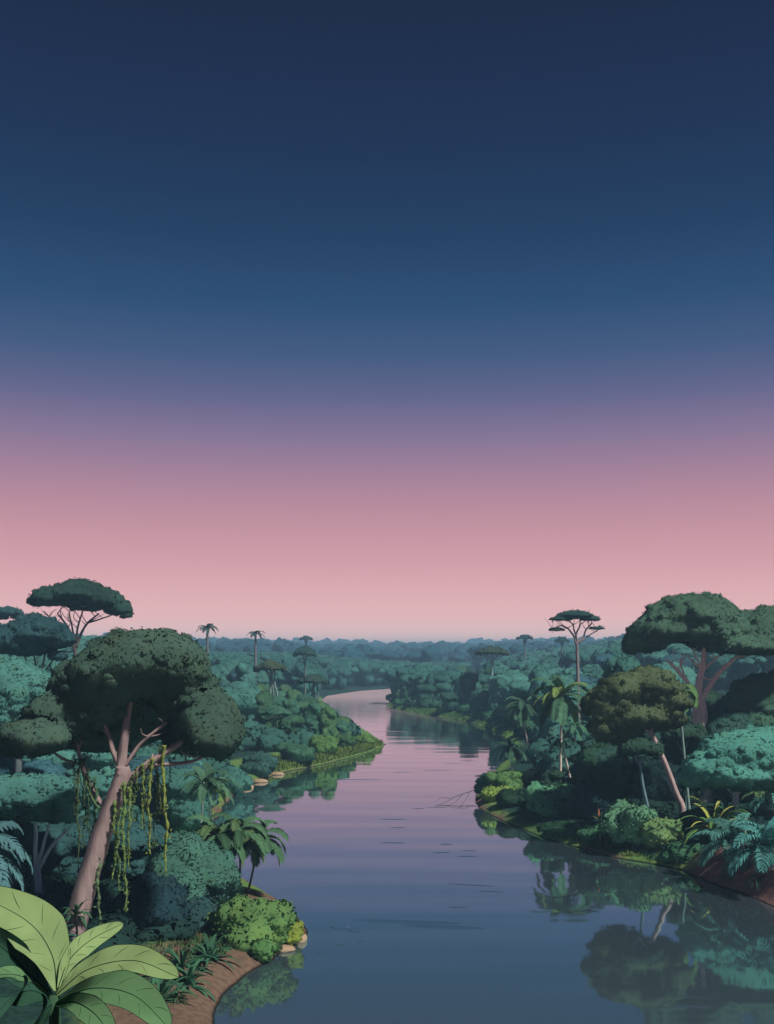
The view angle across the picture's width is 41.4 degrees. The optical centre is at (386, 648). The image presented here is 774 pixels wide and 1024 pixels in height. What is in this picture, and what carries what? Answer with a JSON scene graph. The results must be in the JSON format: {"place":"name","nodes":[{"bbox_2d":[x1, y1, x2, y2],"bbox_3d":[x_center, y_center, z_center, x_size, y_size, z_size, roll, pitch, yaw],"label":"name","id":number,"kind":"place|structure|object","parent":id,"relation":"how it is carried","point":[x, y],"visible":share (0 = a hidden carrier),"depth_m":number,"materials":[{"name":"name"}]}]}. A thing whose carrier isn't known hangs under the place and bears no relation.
{"place":"outdoors","nodes":[
{"label":"outdoors","id":0,"kind":"place"},
{"bbox_2d":[0,660,773,1023],"bbox_3d":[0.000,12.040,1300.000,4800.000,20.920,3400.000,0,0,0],"label":"ground","id":1,"kind":"structure","parent":0,"point":[222,980],"depth_m":84.89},
{"bbox_2d":[0,821,33,890],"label":"palm tree","id":2,"kind":"object","parent":1,"relation":"on","point":[6,858],"visible":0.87,"depth_m":58.32,"materials":[{"name":"green plant"}]},
{"bbox_2d":[0,820,39,889],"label":"jungle tree","id":3,"kind":"object","parent":1,"relation":"on","point":[26,839],"visible":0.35,"depth_m":71.66,"materials":[{"name":"green plant"}]},
{"bbox_2d":[0,654,50,773],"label":"round tree","id":4,"kind":"object","parent":1,"relation":"on","point":[23,683],"visible":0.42,"depth_m":95.45,"materials":[{"name":"green plant"}]},
{"bbox_2d":[0,611,76,669],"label":"broad tree","id":5,"kind":"object","parent":1,"relation":"on","point":[33,634],"visible":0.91,"depth_m":123.26,"materials":[{"name":"green plant"}]},
{"bbox_2d":[0,771,82,894],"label":"forked tree","id":6,"kind":"object","parent":1,"relation":"on","point":[35,798],"visible":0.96,"depth_m":68.93,"materials":[{"name":"green plant"}]},
{"bbox_2d":[22,759,66,774],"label":"forest tree","id":7,"kind":"object","parent":1,"relation":"on","point":[48,766],"visible":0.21,"depth_m":104.29,"materials":[{"name":"green plant"}]},
{"bbox_2d":[22,750,76,770],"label":"forest tree","id":8,"kind":"object","parent":1,"relation":"on","point":[68,754],"visible":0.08,"depth_m":114.60,"materials":[{"name":"green plant"}]},
{"bbox_2d":[24,821,91,879],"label":"jungle tree","id":9,"kind":"object","parent":1,"relation":"on","point":[61,862],"visible":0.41,"depth_m":73.59,"materials":[{"name":"green plant"}]},
{"bbox_2d":[26,577,133,655],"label":"umbrella tree","id":10,"kind":"object","parent":1,"relation":"on","point":[73,594],"visible":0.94,"depth_m":148.36,"materials":[{"name":"green plant"}]},
{"bbox_2d":[62,752,116,816],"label":"forest tree","id":11,"kind":"object","parent":1,"relation":"on","point":[101,766],"visible":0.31,"depth_m":101.24,"materials":[{"name":"green plant"}]},
{"bbox_2d":[0,886,179,1023],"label":"broad leaf plant","id":12,"kind":"object","parent":1,"relation":"on","point":[36,946],"visible":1,"depth_m":5.54,"materials":[{"name":"green foliage leaves"}]},
{"bbox_2d":[0,855,199,982],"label":"undergrowth","id":13,"kind":"object","parent":1,"relation":"on","point":[57,893],"visible":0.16,"depth_m":66.36,"materials":[{"name":"green plant"}]},
{"bbox_2d":[0,634,222,687],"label":"hillside forest","id":14,"kind":"object","parent":1,"relation":"on","point":[82,644],"visible":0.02,"depth_m":273.29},
{"bbox_2d":[0,626,247,939],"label":"umbrella tree","id":15,"kind":"object","parent":1,"relation":"on","point":[122,693],"visible":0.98,"depth_m":59.62,"materials":[{"name":"green plant"}]},
{"bbox_2d":[75,758,83,870],"bbox_3d":[-18.411,9.950,61.354,0.607,6.704,0.510,0,0,-32],"label":"hanging vine","id":16,"kind":"object","parent":15,"relation":"hanging from","point":[78,780],"visible":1,"depth_m":61.28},
{"bbox_2d":[120,781,130,910],"bbox_3d":[-15.261,11.565,59.688,0.677,7.583,0.579,0,0,0],"label":"hanging vine","id":17,"kind":"object","parent":15,"relation":"hanging from","point":[124,799],"visible":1,"depth_m":59.66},
{"bbox_2d":[145,758,154,854],"bbox_3d":[-13.912,9.250,60.099,0.548,5.687,0.578,0,0,44],"label":"hanging vine","id":18,"kind":"object","parent":15,"relation":"hanging from","point":[151,767],"visible":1,"depth_m":60.05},
{"bbox_2d":[159,744,171,875],"bbox_3d":[-13.125,9.507,60.205,0.742,7.751,0.669,0,0,23],"label":"hanging vine","id":19,"kind":"object","parent":15,"relation":"hanging from","point":[162,758],"visible":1,"depth_m":60.16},
{"bbox_2d":[102,821,165,879],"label":"jungle tree","id":20,"kind":"object","parent":1,"relation":"on","point":[139,842],"visible":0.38,"depth_m":75.92,"materials":[{"name":"green plant"}]},
{"bbox_2d":[103,870,192,936],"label":"round bush","id":21,"kind":"object","parent":1,"relation":"on","point":[154,899],"visible":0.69,"depth_m":66.31,"materials":[{"name":"blue plant"}]},
{"bbox_2d":[126,755,183,822],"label":"forest tree","id":22,"kind":"object","parent":1,"relation":"on","point":[133,763],"visible":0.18,"depth_m":108.00,"materials":[{"name":"green plant"}]},
{"bbox_2d":[155,976,199,1002],"bbox_3d":[-12.197,18.433,55.206,3.564,2.785,3.838,0,0,44],"label":"spiky fern","id":23,"kind":"object","parent":1,"relation":"on","point":[164,986],"visible":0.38,"depth_m":55.09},
{"bbox_2d":[137,928,231,969],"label":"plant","id":24,"kind":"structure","parent":1,"relation":"on","point":[195,940],"depth_m":64.70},
{"bbox_2d":[154,767,216,831],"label":"forest tree","id":25,"kind":"object","parent":1,"relation":"on","point":[181,809],"visible":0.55,"depth_m":103.35,"materials":[{"name":"green plant"}]},
{"bbox_2d":[156,941,219,975],"bbox_3d":[-11.958,18.636,60.760,4.464,2.388,4.424,0,0,0],"label":"spiky fern","id":26,"kind":"object","parent":1,"relation":"on","point":[180,962],"visible":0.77,"depth_m":60.58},
{"bbox_2d":[144,830,243,904],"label":"round bush","id":27,"kind":"object","parent":1,"relation":"on","point":[197,865],"visible":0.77,"depth_m":71.29,"materials":[{"name":"green plant"}]},
{"bbox_2d":[176,959,214,1001],"bbox_3d":[-11.285,18.887,57.951,3.337,2.163,3.161,0,0,0],"label":"spiky fern","id":28,"kind":"object","parent":1,"relation":"on","point":[189,980],"visible":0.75,"depth_m":58.00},
{"bbox_2d":[179,766,229,823],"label":"slim palm","id":29,"kind":"object","parent":1,"relation":"on","point":[204,778],"visible":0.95,"depth_m":91.74,"materials":[{"name":"green plant"}]},
{"bbox_2d":[188,896,221,932],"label":"round bush","id":30,"kind":"object","parent":1,"relation":"on","point":[203,907],"visible":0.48,"depth_m":68.25,"materials":[{"name":"green plant"}]},
{"bbox_2d":[183,763,242,817],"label":"slim palm","id":31,"kind":"object","parent":1,"relation":"on","point":[210,788],"visible":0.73,"depth_m":92.69,"materials":[{"name":"green plant"}]},
{"bbox_2d":[186,933,242,971],"bbox_3d":[-10.760,18.692,62.401,3.374,2.198,3.712,0,0,24],"label":"spiky fern","id":32,"kind":"object","parent":1,"relation":"on","point":[209,948],"visible":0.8,"depth_m":62.75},
{"bbox_2d":[186,814,250,867],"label":"water palm","id":33,"kind":"object","parent":1,"relation":"on","point":[209,829],"visible":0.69,"depth_m":76.16,"materials":[{"name":"green plant"}]},
{"bbox_2d":[217,764,254,794],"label":"round bush","id":34,"kind":"object","parent":1,"relation":"on","point":[243,779],"visible":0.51,"depth_m":139.00,"materials":[{"name":"green plant"}]},
{"bbox_2d":[118,714,361,823],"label":"undergrowth","id":35,"kind":"object","parent":1,"relation":"on","point":[266,738],"visible":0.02,"depth_m":180.83,"materials":[{"name":"green plant"}]},
{"bbox_2d":[209,812,271,882],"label":"water palm","id":36,"kind":"object","parent":1,"relation":"on","point":[239,836],"visible":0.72,"depth_m":76.98,"materials":[{"name":"green plant"}]},
{"bbox_2d":[222,686,259,738],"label":"forest tree","id":37,"kind":"object","parent":1,"relation":"on","point":[246,702],"visible":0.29,"depth_m":181.20,"materials":[{"name":"green plant"}]},
{"bbox_2d":[233,661,256,686],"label":"forest tree","id":38,"kind":"object","parent":1,"relation":"on","point":[245,672],"visible":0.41,"depth_m":270.91,"materials":[{"name":"green plant"}]},
{"bbox_2d":[207,893,298,953],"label":"leafy shrub","id":39,"kind":"object","parent":1,"relation":"on","point":[245,921],"visible":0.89,"depth_m":66.06,"materials":[{"name":"green plant"}]},
{"bbox_2d":[239,750,278,776],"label":"round bush","id":40,"kind":"object","parent":1,"relation":"on","point":[260,763],"visible":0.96,"depth_m":155.17,"materials":[{"name":"green plant"}]},
{"bbox_2d":[232,819,288,892],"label":"water palm","id":41,"kind":"object","parent":1,"relation":"on","point":[269,843],"visible":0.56,"depth_m":77.54,"materials":[{"name":"green plant"}]},
{"bbox_2d":[248,937,276,962],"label":"leafy shrub","id":42,"kind":"object","parent":1,"relation":"on","point":[262,949],"visible":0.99,"depth_m":64.58,"materials":[{"name":"green plant"}]},
{"bbox_2d":[253,660,287,695],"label":"umbrella tree","id":43,"kind":"object","parent":1,"relation":"on","point":[272,666],"visible":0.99,"depth_m":234.25,"materials":[{"name":"green plant"}]},
{"bbox_2d":[255,704,291,727],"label":"umbrella tree","id":44,"kind":"object","parent":1,"relation":"on","point":[273,710],"visible":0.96,"depth_m":187.04,"materials":[{"name":"green plant"}]},
{"bbox_2d":[278,714,304,737],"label":"riverside tree","id":45,"kind":"object","parent":1,"relation":"on","point":[292,723],"visible":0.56,"depth_m":186.19,"materials":[{"name":"green plant"}]},
{"bbox_2d":[273,740,316,762],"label":"round bush","id":46,"kind":"object","parent":1,"relation":"on","point":[292,751],"visible":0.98,"depth_m":169.79,"materials":[{"name":"green plant"}]},
{"bbox_2d":[285,921,304,944],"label":"leafy shrub","id":47,"kind":"object","parent":1,"relation":"on","point":[295,933],"visible":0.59,"depth_m":68.53,"materials":[{"name":"green plant"}]},
{"bbox_2d":[292,646,317,693],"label":"umbrella tree","id":48,"kind":"object","parent":1,"relation":"on","point":[306,651],"visible":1,"depth_m":329.11,"materials":[{"name":"green plant"}]},
{"bbox_2d":[235,738,382,774],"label":"bank grass","id":49,"kind":"structure","parent":1,"relation":"on","point":[345,751],"depth_m":181.84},
{"bbox_2d":[302,701,321,734],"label":"riverside tree","id":50,"kind":"object","parent":1,"relation":"on","point":[312,710],"visible":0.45,"depth_m":200.13,"materials":[{"name":"green plant"}]},
{"bbox_2d":[296,673,328,700],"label":"umbrella tree","id":51,"kind":"object","parent":1,"relation":"on","point":[314,679],"visible":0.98,"depth_m":261.08,"materials":[{"name":"green plant"}]},
{"bbox_2d":[308,734,339,753],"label":"round bush","id":52,"kind":"object","parent":1,"relation":"on","point":[326,744],"visible":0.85,"depth_m":181.21,"materials":[{"name":"green plant"}]},
{"bbox_2d":[317,706,339,736],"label":"riverside tree","id":53,"kind":"object","parent":1,"relation":"on","point":[327,718],"visible":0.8,"depth_m":194.35,"materials":[{"name":"green plant"}]},
{"bbox_2d":[209,651,470,698],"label":"riverbank forest","id":54,"kind":"object","parent":1,"relation":"on","point":[340,673],"visible":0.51,"depth_m":439.48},
{"bbox_2d":[78,632,624,670],"bbox_3d":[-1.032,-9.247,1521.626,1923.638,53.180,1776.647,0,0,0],"label":"distant forest","id":55,"kind":"object","parent":1,"relation":"on","point":[431,651],"visible":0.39,"depth_m":776.17,"materials":[{"name":"green plant"}]},
{"bbox_2d":[413,684,437,701],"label":"promontory tree","id":56,"kind":"object","parent":1,"relation":"on","point":[424,691],"visible":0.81,"depth_m":324.38,"materials":[{"name":"green plant"}]},
{"bbox_2d":[439,692,458,711],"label":"promontory tree","id":57,"kind":"object","parent":1,"relation":"on","point":[450,703],"visible":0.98,"depth_m":297.75,"materials":[{"name":"green plant"}]},
{"bbox_2d":[393,705,513,735],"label":"promontory grass","id":58,"kind":"structure","parent":1,"relation":"on","point":[453,715],"depth_m":291.58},
{"bbox_2d":[385,694,535,736],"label":"undergrowth","id":59,"kind":"object","parent":1,"relation":"on","point":[493,718],"visible":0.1,"depth_m":273.48,"materials":[{"name":"green plant"}]},
{"bbox_2d":[458,671,478,704],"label":"promontory tree","id":60,"kind":"object","parent":1,"relation":"on","point":[468,680],"visible":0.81,"depth_m":303.76,"materials":[{"name":"green plant"}]},
{"bbox_2d":[468,688,488,711],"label":"promontory tree","id":61,"kind":"object","parent":1,"relation":"on","point":[479,697],"visible":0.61,"depth_m":281.80,"materials":[{"name":"green plant"}]},
{"bbox_2d":[475,645,509,675],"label":"umbrella tree","id":62,"kind":"object","parent":1,"relation":"on","point":[491,650],"visible":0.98,"depth_m":298.82,"materials":[{"name":"green plant"}]},
{"bbox_2d":[487,676,507,710],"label":"forest tree","id":63,"kind":"object","parent":1,"relation":"on","point":[497,683],"visible":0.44,"depth_m":267.71,"materials":[{"name":"green plant"}]},
{"bbox_2d":[480,785,515,802],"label":"leafy shrub","id":64,"kind":"object","parent":1,"relation":"on","point":[488,793],"visible":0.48,"depth_m":127.95,"materials":[{"name":"green plant"}]},
{"bbox_2d":[483,770,523,789],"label":"round bush","id":65,"kind":"object","parent":1,"relation":"on","point":[509,779],"visible":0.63,"depth_m":131.77,"materials":[{"name":"green plant"}]},
{"bbox_2d":[491,740,528,770],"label":"palm tree","id":66,"kind":"object","parent":1,"relation":"on","point":[510,752],"visible":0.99,"depth_m":155.25,"materials":[{"name":"green plant"}]},
{"bbox_2d":[495,788,526,807],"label":"round bush","id":67,"kind":"object","parent":1,"relation":"on","point":[506,797],"visible":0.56,"depth_m":122.33,"materials":[{"name":"green plant"}]},
{"bbox_2d":[498,680,530,719],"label":"forest tree","id":68,"kind":"object","parent":1,"relation":"on","point":[517,689],"visible":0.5,"depth_m":245.89,"materials":[{"name":"green plant"}]},
{"bbox_2d":[500,694,541,746],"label":"palm tree","id":69,"kind":"object","parent":1,"relation":"on","point":[524,706],"visible":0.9,"depth_m":175.65,"materials":[{"name":"green plant"}]},
{"bbox_2d":[526,666,551,720],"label":"forest tree","id":70,"kind":"object","parent":1,"relation":"on","point":[539,672],"visible":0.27,"depth_m":232.23,"materials":[{"name":"green plant"}]},
{"bbox_2d":[522,780,575,816],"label":"leafy shrub","id":71,"kind":"object","parent":1,"relation":"on","point":[543,800],"visible":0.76,"depth_m":115.29,"materials":[{"name":"green plant"}]},
{"bbox_2d":[537,769,564,790],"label":"round bush","id":72,"kind":"object","parent":1,"relation":"on","point":[549,777],"visible":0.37,"depth_m":118.23,"materials":[{"name":"green plant"}]},
{"bbox_2d":[524,724,590,775],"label":"undergrowth","id":73,"kind":"object","parent":1,"relation":"on","point":[540,756],"visible":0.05,"depth_m":157.12,"materials":[{"name":"green plant"}]},
{"bbox_2d":[536,819,579,837],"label":"round bush","id":74,"kind":"object","parent":1,"relation":"on","point":[565,829],"visible":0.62,"depth_m":105.72,"materials":[{"name":"green plant"}]},
{"bbox_2d":[536,674,580,742],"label":"forest tree","id":75,"kind":"object","parent":1,"relation":"on","point":[550,726],"visible":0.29,"depth_m":173.00,"materials":[{"name":"green plant"}]},
{"bbox_2d":[528,675,590,770],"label":"palm tree","id":76,"kind":"object","parent":1,"relation":"on","point":[559,692],"visible":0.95,"depth_m":136.92,"materials":[{"name":"green plant"}]},
{"bbox_2d":[559,717,588,742],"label":"young palm","id":77,"kind":"object","parent":1,"relation":"on","point":[577,726],"visible":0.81,"depth_m":155.94,"materials":[{"name":"green plant"}]},
{"bbox_2d":[544,607,605,720],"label":"slender umbrella tree","id":78,"kind":"object","parent":1,"relation":"on","point":[580,615],"visible":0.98,"depth_m":174.60,"materials":[{"name":"green plant"}]},
{"bbox_2d":[560,777,616,819],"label":"round bush","id":79,"kind":"object","parent":1,"relation":"on","point":[589,798],"visible":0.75,"depth_m":111.29,"materials":[{"name":"green plant"}]},
{"bbox_2d":[572,819,607,842],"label":"round bush","id":80,"kind":"object","parent":1,"relation":"on","point":[586,830],"visible":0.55,"depth_m":103.19,"materials":[{"name":"green plant"}]},
{"bbox_2d":[568,741,630,797],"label":"round bush","id":81,"kind":"object","parent":1,"relation":"on","point":[586,761],"visible":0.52,"depth_m":116.50,"materials":[{"name":"green plant"}]},
{"bbox_2d":[583,745,633,798],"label":"jungle tree","id":82,"kind":"object","parent":1,"relation":"on","point":[610,760],"visible":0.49,"depth_m":115.26,"materials":[{"name":"green plant"}]},
{"bbox_2d":[601,652,639,677],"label":"forest tree","id":83,"kind":"object","parent":1,"relation":"on","point":[617,663],"visible":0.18,"depth_m":161.25,"materials":[{"name":"green plant"}]},
{"bbox_2d":[563,777,678,819],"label":"undergrowth","id":84,"kind":"object","parent":1,"relation":"on","point":[670,810],"visible":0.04,"depth_m":111.86,"materials":[{"name":"green plant"}]},
{"bbox_2d":[478,637,773,689],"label":"hillside forest","id":85,"kind":"object","parent":1,"relation":"on","point":[551,657],"visible":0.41,"depth_m":349.36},
{"bbox_2d":[596,798,664,844],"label":"leafy shrub","id":86,"kind":"object","parent":1,"relation":"on","point":[620,821],"visible":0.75,"depth_m":97.61,"materials":[{"name":"green plant"}]},
{"bbox_2d":[579,665,695,817],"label":"olive tree","id":87,"kind":"object","parent":1,"relation":"on","point":[621,707],"visible":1,"depth_m":106.90,"materials":[{"name":"green plant"}]},
{"bbox_2d":[616,736,664,807],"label":"slim tree","id":88,"kind":"object","parent":1,"relation":"on","point":[639,746],"visible":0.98,"depth_m":100.26,"materials":[{"name":"green plant"}]},
{"bbox_2d":[629,756,685,808],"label":"round bush","id":89,"kind":"object","parent":1,"relation":"on","point":[656,783],"visible":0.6,"depth_m":114.49,"materials":[{"name":"green plant"}]},
{"bbox_2d":[639,816,685,849],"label":"leafy shrub","id":90,"kind":"object","parent":1,"relation":"on","point":[657,832],"visible":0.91,"depth_m":95.96,"materials":[{"name":"green plant"}]},
{"bbox_2d":[662,664,696,715],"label":"forest tree","id":91,"kind":"object","parent":1,"relation":"on","point":[690,674],"visible":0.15,"depth_m":202.97,"materials":[{"name":"green plant"}]},
{"bbox_2d":[657,839,703,863],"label":"round bush","id":92,"kind":"object","parent":1,"relation":"on","point":[673,850],"visible":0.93,"depth_m":93.27,"materials":[{"name":"green plant"}]},
{"bbox_2d":[660,724,705,809],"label":"slim tree","id":93,"kind":"object","parent":1,"relation":"on","point":[693,733],"visible":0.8,"depth_m":114.88,"materials":[{"name":"green plant"}]},
{"bbox_2d":[661,722,707,805],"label":"jungle tree","id":94,"kind":"object","parent":1,"relation":"on","point":[673,754],"visible":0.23,"depth_m":116.42,"materials":[{"name":"green plant"}]},
{"bbox_2d":[680,684,697,810],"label":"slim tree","id":95,"kind":"object","parent":1,"relation":"on","point":[693,692],"visible":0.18,"depth_m":111.81,"materials":[{"name":"green plant"}]},
{"bbox_2d":[620,591,773,802],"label":"broad umbrella tree","id":96,"kind":"object","parent":1,"relation":"on","point":[708,621],"visible":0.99,"depth_m":119.47,"materials":[{"name":"green plant"}]},
{"bbox_2d":[679,796,751,844],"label":"strap palm","id":97,"kind":"object","parent":1,"relation":"on","point":[711,825],"visible":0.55,"depth_m":93.72,"materials":[{"name":"green plant"}]},
{"bbox_2d":[676,804,764,834],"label":"round bush","id":98,"kind":"object","parent":1,"relation":"on","point":[688,822],"visible":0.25,"depth_m":99.09,"materials":[{"name":"green plant"}]},
{"bbox_2d":[691,708,755,800],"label":"jungle tree","id":99,"kind":"object","parent":1,"relation":"on","point":[722,720],"visible":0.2,"depth_m":120.19,"materials":[{"name":"green plant"}]},
{"bbox_2d":[674,725,773,812],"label":"round tree","id":100,"kind":"object","parent":1,"relation":"on","point":[742,759],"visible":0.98,"depth_m":96.74,"materials":[{"name":"green plant"}]},
{"bbox_2d":[691,786,758,824],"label":"strap palm","id":101,"kind":"object","parent":1,"relation":"on","point":[726,804],"visible":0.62,"depth_m":96.05,"materials":[{"name":"green plant"}]},
{"bbox_2d":[688,812,770,872],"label":"fern","id":102,"kind":"object","parent":1,"relation":"on","point":[729,831],"visible":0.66,"depth_m":86.73,"materials":[{"name":"green plant"}]},
{"bbox_2d":[708,669,773,726],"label":"round tree","id":103,"kind":"object","parent":1,"relation":"on","point":[751,694],"visible":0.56,"depth_m":122.55,"materials":[{"name":"green plant"}]},
{"bbox_2d":[722,816,773,876],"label":"fern","id":104,"kind":"object","parent":1,"relation":"on","point":[764,842],"visible":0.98,"depth_m":82.66,"materials":[{"name":"green plant"}]},
{"bbox_2d":[739,790,773,812],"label":"fern","id":105,"kind":"object","parent":1,"relation":"on","point":[765,797],"visible":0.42,"depth_m":110.04,"materials":[{"name":"green plant"}]},
{"bbox_2d":[0,0,773,643],"label":"sky","id":106,"kind":"structure","parent":0,"point":[385,321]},
{"bbox_2d":[214,689,773,1023],"bbox_3d":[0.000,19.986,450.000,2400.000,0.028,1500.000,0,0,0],"label":"water","id":107,"kind":"structure","parent":0,"point":[413,902],"depth_m":76.88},
{"bbox_2d":[571,832,686,858],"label":"spit grass","id":108,"kind":"structure","parent":0,"point":[606,844],"depth_m":98.77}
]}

